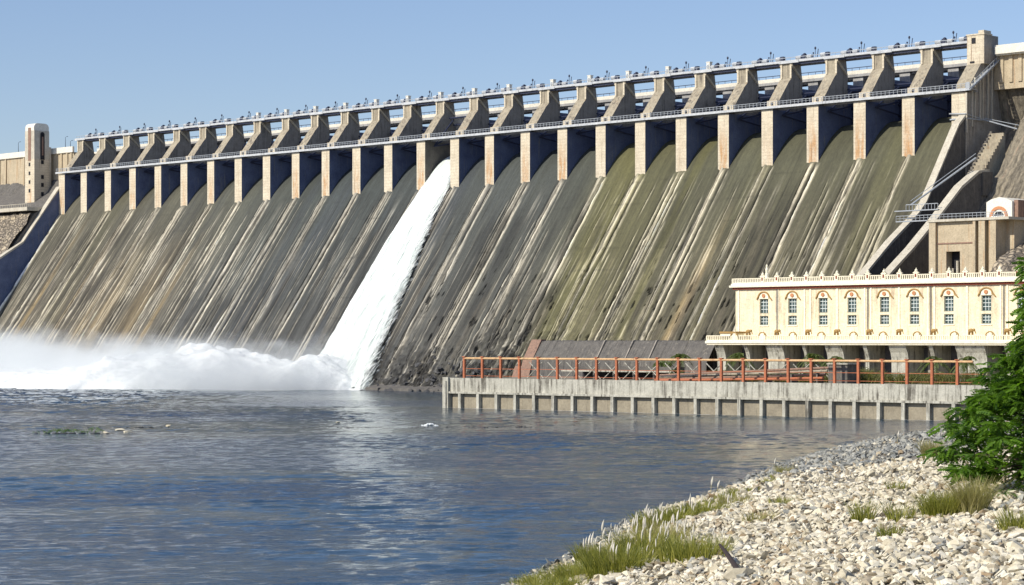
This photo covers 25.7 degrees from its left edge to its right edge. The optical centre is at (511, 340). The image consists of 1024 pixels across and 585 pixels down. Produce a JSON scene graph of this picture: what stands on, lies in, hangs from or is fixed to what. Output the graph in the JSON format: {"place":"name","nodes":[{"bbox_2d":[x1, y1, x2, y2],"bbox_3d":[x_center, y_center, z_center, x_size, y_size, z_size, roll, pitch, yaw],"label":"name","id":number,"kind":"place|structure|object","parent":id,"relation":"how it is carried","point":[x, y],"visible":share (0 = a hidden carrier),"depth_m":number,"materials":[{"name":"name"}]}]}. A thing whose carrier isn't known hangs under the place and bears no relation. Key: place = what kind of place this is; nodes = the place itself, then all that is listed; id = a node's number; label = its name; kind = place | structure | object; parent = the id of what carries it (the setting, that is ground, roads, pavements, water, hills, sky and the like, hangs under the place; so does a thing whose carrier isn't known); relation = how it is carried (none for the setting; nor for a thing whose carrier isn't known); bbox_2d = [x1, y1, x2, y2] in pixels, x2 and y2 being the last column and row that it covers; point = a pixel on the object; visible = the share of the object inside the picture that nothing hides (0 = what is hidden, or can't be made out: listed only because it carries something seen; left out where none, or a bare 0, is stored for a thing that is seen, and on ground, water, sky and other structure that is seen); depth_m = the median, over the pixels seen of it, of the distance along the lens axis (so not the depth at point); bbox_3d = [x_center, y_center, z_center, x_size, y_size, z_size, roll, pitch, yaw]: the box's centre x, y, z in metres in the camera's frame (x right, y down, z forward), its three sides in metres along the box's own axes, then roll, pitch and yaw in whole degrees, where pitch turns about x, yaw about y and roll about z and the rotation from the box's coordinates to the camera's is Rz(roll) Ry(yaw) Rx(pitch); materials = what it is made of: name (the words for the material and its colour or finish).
{"place":"outdoors","nodes":[
{"label":"outdoors","id":0,"kind":"place"},
{"bbox_2d":[0,388,960,584],"bbox_3d":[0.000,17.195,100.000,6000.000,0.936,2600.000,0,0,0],"label":"water","id":1,"kind":"structure","parent":0,"point":[271,495],"depth_m":280.38,"materials":[{"name":"liquid"}]},
{"bbox_2d":[57,427,71,433],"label":"river plant","id":2,"kind":"object","parent":1,"relation":"in","point":[64,431],"visible":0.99,"depth_m":417.10,"materials":[{"name":"green plant"}]},
{"bbox_2d":[88,427,102,433],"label":"river plant","id":3,"kind":"object","parent":1,"relation":"in","point":[95,431],"visible":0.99,"depth_m":417.04,"materials":[{"name":"green plant"}]},
{"bbox_2d":[0,343,368,389],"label":"foam","id":4,"kind":"object","parent":1,"relation":"on","point":[192,366],"visible":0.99,"depth_m":798.56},
{"bbox_2d":[1,426,525,428],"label":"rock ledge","id":5,"kind":"object","parent":1,"relation":"in","point":[294,427],"visible":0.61,"depth_m":446.07,"materials":[{"name":"stone"}]},
{"bbox_2d":[421,423,437,425],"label":"foam burst","id":6,"kind":"object","parent":1,"relation":"on","point":[429,424],"visible":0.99,"depth_m":453.60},
{"bbox_2d":[474,408,930,420],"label":"shore foam","id":7,"kind":"object","parent":1,"relation":"on","point":[700,414],"visible":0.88,"depth_m":526.56,"materials":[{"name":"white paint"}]},
{"bbox_2d":[0,0,1023,153],"label":"sky","id":8,"kind":"structure","parent":0,"point":[75,68],"materials":[{"name":"blue"}]},
{"bbox_2d":[453,376,1012,420],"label":"terrace","id":9,"kind":"structure","parent":0,"point":[916,411],"depth_m":523.20,"materials":[{"name":"concrete"}]},
{"bbox_2d":[512,339,717,376],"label":"divide wall","id":10,"kind":"structure","parent":9,"relation":"on","point":[661,349],"depth_m":620.62,"materials":[{"name":"concrete"}]},
{"bbox_2d":[574,366,684,379],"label":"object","id":11,"kind":"structure","parent":9,"relation":"on","point":[631,375],"depth_m":562.66,"materials":[{"name":"metal"}]},
{"bbox_2d":[646,361,673,373],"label":"palm tree","id":12,"kind":"object","parent":9,"relation":"on","point":[661,364],"visible":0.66,"depth_m":555.20,"materials":[{"name":"green plant"}]},
{"bbox_2d":[668,369,684,373],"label":"palm tree","id":13,"kind":"object","parent":9,"relation":"on","point":[674,370],"visible":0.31,"depth_m":544.15,"materials":[{"name":"green plant"}]},
{"bbox_2d":[527,361,827,381],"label":"lattice fence","id":14,"kind":"object","parent":9,"relation":"on","point":[593,370],"visible":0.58,"depth_m":553.76,"materials":[{"name":"metal"}]},
{"bbox_2d":[665,353,692,366],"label":"palm tree","id":15,"kind":"object","parent":9,"relation":"on","point":[681,356],"visible":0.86,"depth_m":552.30,"materials":[{"name":"green plant"}]},
{"bbox_2d":[462,356,982,384],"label":"pipe fence","id":16,"kind":"object","parent":9,"relation":"on","point":[765,360],"visible":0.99,"depth_m":522.25,"materials":[{"name":"metal"}]},
{"bbox_2d":[725,352,755,370],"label":"palm tree","id":17,"kind":"object","parent":9,"relation":"on","point":[738,355],"visible":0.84,"depth_m":539.09,"materials":[{"name":"green plant"}]},
{"bbox_2d":[654,367,827,382],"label":"pipe ramp","id":18,"kind":"structure","parent":9,"relation":"on","point":[758,374],"depth_m":521.53,"materials":[{"name":"metal"}]},
{"bbox_2d":[772,373,793,381],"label":"scrub bush","id":19,"kind":"object","parent":9,"relation":"on","point":[780,380],"visible":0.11,"depth_m":523.74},
{"bbox_2d":[794,369,824,382],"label":"scrub bush","id":20,"kind":"object","parent":9,"relation":"on","point":[806,376],"visible":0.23,"depth_m":518.80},
{"bbox_2d":[797,353,826,376],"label":"palm tree","id":21,"kind":"object","parent":9,"relation":"on","point":[811,355],"visible":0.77,"depth_m":527.45,"materials":[{"name":"green plant"}]},
{"bbox_2d":[821,356,847,369],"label":"palm tree","id":22,"kind":"object","parent":9,"relation":"on","point":[836,358],"visible":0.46,"depth_m":525.29,"materials":[{"name":"green plant"}]},
{"bbox_2d":[826,363,856,383],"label":"stone hut","id":23,"kind":"object","parent":9,"relation":"on","point":[850,377],"visible":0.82,"depth_m":504.08,"materials":[{"name":"concrete"}]},
{"bbox_2d":[705,265,1023,380],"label":"powerhouse","id":24,"kind":"structure","parent":9,"relation":"on","point":[949,315],"depth_m":549.32,"materials":[{"name":"paint"}]},
{"bbox_2d":[756,291,771,325],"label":"window","id":25,"kind":"structure","parent":24,"relation":"in","point":[763,296],"depth_m":574.77,"materials":[{"name":"clear glass"}]},
{"bbox_2d":[785,291,800,325],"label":"window","id":26,"kind":"structure","parent":24,"relation":"in","point":[792,295],"depth_m":568.21,"materials":[{"name":"clear glass"}]},
{"bbox_2d":[815,290,830,325],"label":"window","id":27,"kind":"structure","parent":24,"relation":"in","point":[823,295],"depth_m":561.73,"materials":[{"name":"clear glass"}]},
{"bbox_2d":[844,290,860,325],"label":"window","id":28,"kind":"structure","parent":24,"relation":"in","point":[851,294],"depth_m":555.45,"materials":[{"name":"clear glass"}]},
{"bbox_2d":[876,289,892,325],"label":"window","id":29,"kind":"structure","parent":24,"relation":"in","point":[884,294],"depth_m":548.71,"materials":[{"name":"clear glass"}]},
{"bbox_2d":[906,288,922,325],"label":"window","id":30,"kind":"structure","parent":24,"relation":"in","point":[914,294],"depth_m":542.59,"materials":[{"name":"clear glass"}]},
{"bbox_2d":[940,288,957,324],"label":"window","id":31,"kind":"structure","parent":24,"relation":"in","point":[949,293],"depth_m":535.61,"materials":[{"name":"clear glass"}]},
{"bbox_2d":[977,287,995,324],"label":"window","id":32,"kind":"structure","parent":24,"relation":"in","point":[986,292],"depth_m":528.34,"materials":[{"name":"clear glass"}]},
{"bbox_2d":[1015,287,1023,321],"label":"window","id":33,"kind":"structure","parent":24,"relation":"in","point":[1020,287],"depth_m":522.12,"materials":[{"name":"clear glass"}]},
{"bbox_2d":[860,371,885,383],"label":"scrub bush","id":34,"kind":"object","parent":9,"relation":"on","point":[871,377],"visible":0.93,"depth_m":506.89,"materials":[{"name":"plant"}]},
{"bbox_2d":[860,367,886,374],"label":"scrub bush","id":35,"kind":"object","parent":9,"relation":"on","point":[863,369],"visible":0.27,"depth_m":521.06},
{"bbox_2d":[864,370,894,382],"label":"scrub bush","id":36,"kind":"object","parent":9,"relation":"on","point":[879,373],"visible":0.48,"depth_m":513.92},
{"bbox_2d":[884,372,904,382],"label":"scrub bush","id":37,"kind":"object","parent":9,"relation":"on","point":[889,377],"visible":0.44,"depth_m":511.61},
{"bbox_2d":[887,372,925,383],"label":"scrub bush","id":38,"kind":"object","parent":9,"relation":"on","point":[902,377],"visible":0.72,"depth_m":502.40,"materials":[{"name":"plant"}]},
{"bbox_2d":[910,371,929,383],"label":"scrub bush","id":39,"kind":"object","parent":9,"relation":"on","point":[919,382],"visible":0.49,"depth_m":506.84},
{"bbox_2d":[912,370,947,383],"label":"scrub bush","id":40,"kind":"object","parent":9,"relation":"on","point":[940,378],"visible":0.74,"depth_m":497.33,"materials":[{"name":"plant"}]},
{"bbox_2d":[916,356,951,374],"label":"palm tree","id":41,"kind":"object","parent":9,"relation":"on","point":[943,365],"visible":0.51,"depth_m":507.17,"materials":[{"name":"green plant"}]},
{"bbox_2d":[937,372,959,383],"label":"scrub bush","id":42,"kind":"object","parent":9,"relation":"on","point":[947,379],"visible":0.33,"depth_m":503.89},
{"bbox_2d":[946,372,975,384],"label":"scrub bush","id":43,"kind":"object","parent":9,"relation":"on","point":[952,379],"visible":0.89,"depth_m":493.37,"materials":[{"name":"plant"}]},
{"bbox_2d":[949,356,978,374],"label":"palm tree","id":44,"kind":"object","parent":9,"relation":"on","point":[964,366],"visible":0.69,"depth_m":503.02,"materials":[{"name":"green plant"}]},
{"bbox_2d":[954,370,999,384],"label":"scrub bush","id":45,"kind":"object","parent":9,"relation":"on","point":[973,374],"visible":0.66,"depth_m":490.99,"materials":[{"name":"plant"}]},
{"bbox_2d":[501,417,1023,584],"bbox_3d":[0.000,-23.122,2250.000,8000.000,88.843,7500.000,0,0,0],"label":"ground","id":46,"kind":"structure","parent":0,"point":[808,506],"depth_m":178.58,"materials":[{"name":"stone"}]},
{"bbox_2d":[0,30,1023,391],"bbox_3d":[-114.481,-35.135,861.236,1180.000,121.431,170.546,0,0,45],"label":"spillway dam","id":47,"kind":"structure","parent":46,"relation":"on","point":[658,214],"depth_m":789.69,"materials":[{"name":"concrete"}]},
{"bbox_2d":[25,123,50,202],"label":"lift tower","id":48,"kind":"structure","parent":47,"relation":"on","point":[37,167],"depth_m":1026.52,"materials":[{"name":"concrete"}]},
{"bbox_2d":[320,156,450,389],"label":"waterfall","id":49,"kind":"structure","parent":47,"relation":"attached to","point":[357,337],"depth_m":815.12,"materials":[{"name":"white liquid"}]},
{"bbox_2d":[367,356,517,391],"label":"toe rubble","id":50,"kind":"object","parent":47,"relation":"on","point":[433,378],"visible":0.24,"depth_m":765.16,"materials":[{"name":"stone"}]},
{"bbox_2d":[894,153,975,211],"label":"staircase","id":51,"kind":"structure","parent":47,"relation":"on","point":[940,183],"depth_m":656.39,"materials":[{"name":"metal"}]},
{"bbox_2d":[896,211,1023,277],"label":"intake block","id":52,"kind":"structure","parent":47,"relation":"on","point":[972,245],"depth_m":605.63,"materials":[{"name":"concrete"}]},
{"bbox_2d":[986,197,1023,216],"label":"arch house","id":53,"kind":"structure","parent":52,"relation":"on","point":[1013,207],"depth_m":612.35,"materials":[{"name":"white paint"}]},
{"bbox_2d":[994,212,1003,216],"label":"doorway","id":54,"kind":"structure","parent":53,"relation":"in","point":[1000,214],"depth_m":613.18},
{"bbox_2d":[548,561,608,579],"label":"grass clump","id":55,"kind":"object","parent":46,"relation":"on","point":[574,570],"visible":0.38,"depth_m":147.45,"materials":[{"name":"plant"}]},
{"bbox_2d":[574,574,588,579],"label":"boulder","id":56,"kind":"object","parent":46,"relation":"on","point":[582,575],"visible":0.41,"depth_m":146.00,"materials":[{"name":"stone"}]},
{"bbox_2d":[562,529,616,562],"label":"grass clump","id":57,"kind":"object","parent":46,"relation":"on","point":[575,556],"visible":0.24,"depth_m":166.15,"materials":[{"name":"plant"}]},
{"bbox_2d":[599,574,617,584],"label":"boulder","id":58,"kind":"object","parent":46,"relation":"on","point":[603,578],"visible":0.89,"depth_m":139.40,"materials":[{"name":"stone"}]},
{"bbox_2d":[608,573,620,577],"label":"boulder","id":59,"kind":"object","parent":46,"relation":"on","point":[615,575],"visible":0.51,"depth_m":143.66,"materials":[{"name":"stone"}]},
{"bbox_2d":[572,531,662,576],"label":"grass clump","id":60,"kind":"object","parent":46,"relation":"on","point":[623,561],"visible":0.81,"depth_m":146.07,"materials":[{"name":"plant"}]},
{"bbox_2d":[506,474,781,584],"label":"grass","id":61,"kind":"structure","parent":46,"relation":"on","point":[533,579],"depth_m":152.14,"materials":[{"name":"plant"}]},
{"bbox_2d":[594,517,696,559],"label":"grass clump","id":62,"kind":"object","parent":46,"relation":"on","point":[631,540],"visible":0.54,"depth_m":153.56,"materials":[{"name":"plant"}]},
{"bbox_2d":[626,502,689,529],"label":"grass clump","id":63,"kind":"object","parent":46,"relation":"on","point":[648,512],"visible":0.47,"depth_m":193.30,"materials":[{"name":"plant"}]},
{"bbox_2d":[624,510,700,542],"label":"grass clump","id":64,"kind":"object","parent":46,"relation":"on","point":[672,531],"visible":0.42,"depth_m":172.34,"materials":[{"name":"plant"}]},
{"bbox_2d":[649,498,710,521],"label":"grass clump","id":65,"kind":"object","parent":46,"relation":"on","point":[682,511],"visible":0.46,"depth_m":194.81,"materials":[{"name":"plant"}]},
{"bbox_2d":[655,524,704,554],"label":"grass clump","id":66,"kind":"object","parent":46,"relation":"on","point":[691,534],"visible":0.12,"depth_m":152.99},
{"bbox_2d":[647,523,744,563],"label":"grass clump","id":67,"kind":"object","parent":46,"relation":"on","point":[678,551],"visible":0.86,"depth_m":145.75,"materials":[{"name":"plant"}]},
{"bbox_2d":[674,493,735,514],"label":"grass clump","id":68,"kind":"object","parent":46,"relation":"on","point":[712,506],"visible":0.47,"depth_m":196.70,"materials":[{"name":"plant"}]},
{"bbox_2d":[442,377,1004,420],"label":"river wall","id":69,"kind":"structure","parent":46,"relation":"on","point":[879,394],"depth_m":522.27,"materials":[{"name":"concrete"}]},
{"bbox_2d":[719,544,739,567],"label":"driftwood","id":70,"kind":"object","parent":46,"relation":"on","point":[733,563],"visible":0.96,"depth_m":135.10,"materials":[{"name":"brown wood"}]},
{"bbox_2d":[714,487,753,506],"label":"grass clump","id":71,"kind":"object","parent":46,"relation":"on","point":[731,499],"visible":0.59,"depth_m":204.69,"materials":[{"name":"plant"}]},
{"bbox_2d":[732,546,740,550],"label":"boulder","id":72,"kind":"object","parent":46,"relation":"on","point":[736,548],"visible":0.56,"depth_m":146.97,"materials":[{"name":"stone"}]},
{"bbox_2d":[722,568,755,581],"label":"boulder","id":73,"kind":"object","parent":46,"relation":"on","point":[730,573],"visible":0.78,"depth_m":128.71,"materials":[{"name":"stone"}]},
{"bbox_2d":[734,539,743,544],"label":"boulder","id":74,"kind":"object","parent":46,"relation":"on","point":[739,542],"visible":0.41,"depth_m":152.30,"materials":[{"name":"stone"}]},
{"bbox_2d":[739,509,780,521],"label":"grass clump","id":75,"kind":"object","parent":46,"relation":"on","point":[757,514],"visible":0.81,"depth_m":179.35,"materials":[{"name":"plant"}]},
{"bbox_2d":[773,513,785,518],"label":"boulder","id":76,"kind":"object","parent":46,"relation":"on","point":[778,516],"visible":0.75,"depth_m":178.54,"materials":[{"name":"stone"}]},
{"bbox_2d":[766,495,797,503],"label":"grass clump","id":77,"kind":"object","parent":46,"relation":"on","point":[778,500],"visible":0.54,"depth_m":190.62,"materials":[{"name":"plant"}]},
{"bbox_2d":[776,555,787,560],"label":"boulder","id":78,"kind":"object","parent":46,"relation":"on","point":[782,558],"visible":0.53,"depth_m":132.89,"materials":[{"name":"stone"}]},
{"bbox_2d":[772,458,797,472],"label":"grass clump","id":79,"kind":"object","parent":46,"relation":"on","point":[781,469],"visible":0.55,"depth_m":268.19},
{"bbox_2d":[795,573,805,578],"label":"boulder","id":80,"kind":"object","parent":46,"relation":"on","point":[799,575],"visible":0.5,"depth_m":120.70,"materials":[{"name":"stone"}]},
{"bbox_2d":[810,532,825,536],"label":"boulder","id":81,"kind":"object","parent":46,"relation":"on","point":[816,534],"visible":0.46,"depth_m":152.22,"materials":[{"name":"stone"}]},
{"bbox_2d":[811,508,826,513],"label":"boulder","id":82,"kind":"object","parent":46,"relation":"on","point":[819,510],"visible":0.57,"depth_m":174.60,"materials":[{"name":"stone"}]},
{"bbox_2d":[834,568,854,578],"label":"boulder","id":83,"kind":"object","parent":46,"relation":"on","point":[842,573],"visible":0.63,"depth_m":118.26,"materials":[{"name":"stone"}]},
{"bbox_2d":[858,561,869,567],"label":"boulder","id":84,"kind":"object","parent":46,"relation":"on","point":[862,563],"visible":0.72,"depth_m":123.73,"materials":[{"name":"stone"}]},
{"bbox_2d":[841,498,889,521],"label":"grass clump","id":85,"kind":"object","parent":46,"relation":"on","point":[859,516],"visible":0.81,"depth_m":162.62,"materials":[{"name":"plant"}]},
{"bbox_2d":[862,519,873,523],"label":"boulder","id":86,"kind":"object","parent":46,"relation":"on","point":[865,521],"visible":0.54,"depth_m":160.00,"materials":[{"name":"stone"}]},
{"bbox_2d":[880,536,891,539],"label":"boulder","id":87,"kind":"object","parent":46,"relation":"on","point":[884,537],"visible":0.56,"depth_m":138.96,"materials":[{"name":"stone"}]},
{"bbox_2d":[869,521,906,536],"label":"grass clump","id":88,"kind":"object","parent":46,"relation":"on","point":[882,531],"visible":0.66,"depth_m":144.38,"materials":[{"name":"plant"}]},
{"bbox_2d":[872,498,921,521],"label":"grass clump","id":89,"kind":"object","parent":46,"relation":"on","point":[899,513],"visible":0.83,"depth_m":160.22,"materials":[{"name":"plant"}]},
{"bbox_2d":[885,480,910,489],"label":"grass clump","id":90,"kind":"object","parent":46,"relation":"on","point":[902,487],"visible":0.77,"depth_m":190.24,"materials":[{"name":"plant"}]},
{"bbox_2d":[901,577,908,581],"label":"boulder","id":91,"kind":"object","parent":46,"relation":"on","point":[904,579],"visible":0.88,"depth_m":113.95,"materials":[{"name":"stone"}]},
{"bbox_2d":[907,559,916,564],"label":"boulder","id":92,"kind":"object","parent":46,"relation":"on","point":[912,561],"visible":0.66,"depth_m":123.40,"materials":[{"name":"stone"}]},
{"bbox_2d":[911,438,952,460],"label":"grass clump","id":93,"kind":"object","parent":46,"relation":"on","point":[927,446],"visible":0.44,"depth_m":242.10,"materials":[{"name":"plant"}]},
{"bbox_2d":[928,536,945,543],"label":"boulder","id":94,"kind":"object","parent":46,"relation":"on","point":[934,539],"visible":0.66,"depth_m":133.38,"materials":[{"name":"stone"}]},
{"bbox_2d":[908,488,976,516],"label":"grass clump","id":95,"kind":"object","parent":46,"relation":"on","point":[930,505],"visible":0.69,"depth_m":158.58,"materials":[{"name":"plant"}]},
{"bbox_2d":[940,578,956,584],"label":"boulder","id":96,"kind":"object","parent":46,"relation":"on","point":[946,581],"visible":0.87,"depth_m":111.13,"materials":[{"name":"stone"}]},
{"bbox_2d":[916,257,1023,489],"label":"leafy tree","id":97,"kind":"object","parent":46,"relation":"on","point":[1000,397],"visible":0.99,"depth_m":170.72,"materials":[{"name":"green plant"}]},
{"bbox_2d":[931,472,1017,514],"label":"grass clump","id":98,"kind":"object","parent":46,"relation":"on","point":[978,502],"visible":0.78,"depth_m":157.72,"materials":[{"name":"plant"}]},
{"bbox_2d":[987,510,1007,517],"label":"boulder","id":99,"kind":"object","parent":46,"relation":"on","point":[995,513],"visible":0.43,"depth_m":153.13,"materials":[{"name":"stone"}]},
{"bbox_2d":[985,243,1023,276],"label":"rubble bank","id":100,"kind":"structure","parent":46,"relation":"on","point":[1004,261],"depth_m":591.99,"materials":[{"name":"stone"}]},
{"bbox_2d":[992,489,1016,499],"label":"shrub","id":101,"kind":"object","parent":46,"relation":"on","point":[1005,493],"visible":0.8,"depth_m":164.27,"materials":[{"name":"green plant"}]},
{"bbox_2d":[990,504,1023,531],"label":"grass clump","id":102,"kind":"object","parent":46,"relation":"on","point":[1015,522],"visible":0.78,"depth_m":137.76,"materials":[{"name":"plant"}]},
{"bbox_2d":[999,479,1023,492],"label":"shrub","id":103,"kind":"object","parent":46,"relation":"on","point":[1018,486],"visible":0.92,"depth_m":169.54,"materials":[{"name":"green plant"}]},
{"bbox_2d":[1006,553,1020,558],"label":"boulder","id":104,"kind":"object","parent":46,"relation":"on","point":[1009,555],"visible":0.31,"depth_m":120.39,"materials":[{"name":"stone"}]},
{"bbox_2d":[1006,541,1023,548],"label":"boulder","id":105,"kind":"object","parent":46,"relation":"on","point":[1011,544],"visible":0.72,"depth_m":126.51,"materials":[{"name":"stone"}]},
{"bbox_2d":[1006,532,1023,538],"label":"boulder","id":106,"kind":"object","parent":46,"relation":"on","point":[1016,534],"visible":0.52,"depth_m":133.77,"materials":[{"name":"stone"}]},
{"bbox_2d":[1006,580,1023,584],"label":"boulder","id":107,"kind":"object","parent":46,"relation":"on","point":[1015,581],"visible":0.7,"depth_m":107.53,"materials":[{"name":"stone"}]},
{"bbox_2d":[1007,564,1023,572],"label":"boulder","id":108,"kind":"object","parent":46,"relation":"on","point":[1015,568],"visible":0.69,"depth_m":112.51,"materials":[{"name":"stone"}]},
{"bbox_2d":[1008,528,1023,534],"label":"boulder","id":109,"kind":"object","parent":46,"relation":"on","point":[1021,530],"visible":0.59,"depth_m":134.67,"materials":[{"name":"stone"}]},
{"bbox_2d":[1010,554,1023,559],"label":"boulder","id":110,"kind":"object","parent":46,"relation":"on","point":[1018,556],"visible":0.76,"depth_m":117.63,"materials":[{"name":"stone"}]}
]}

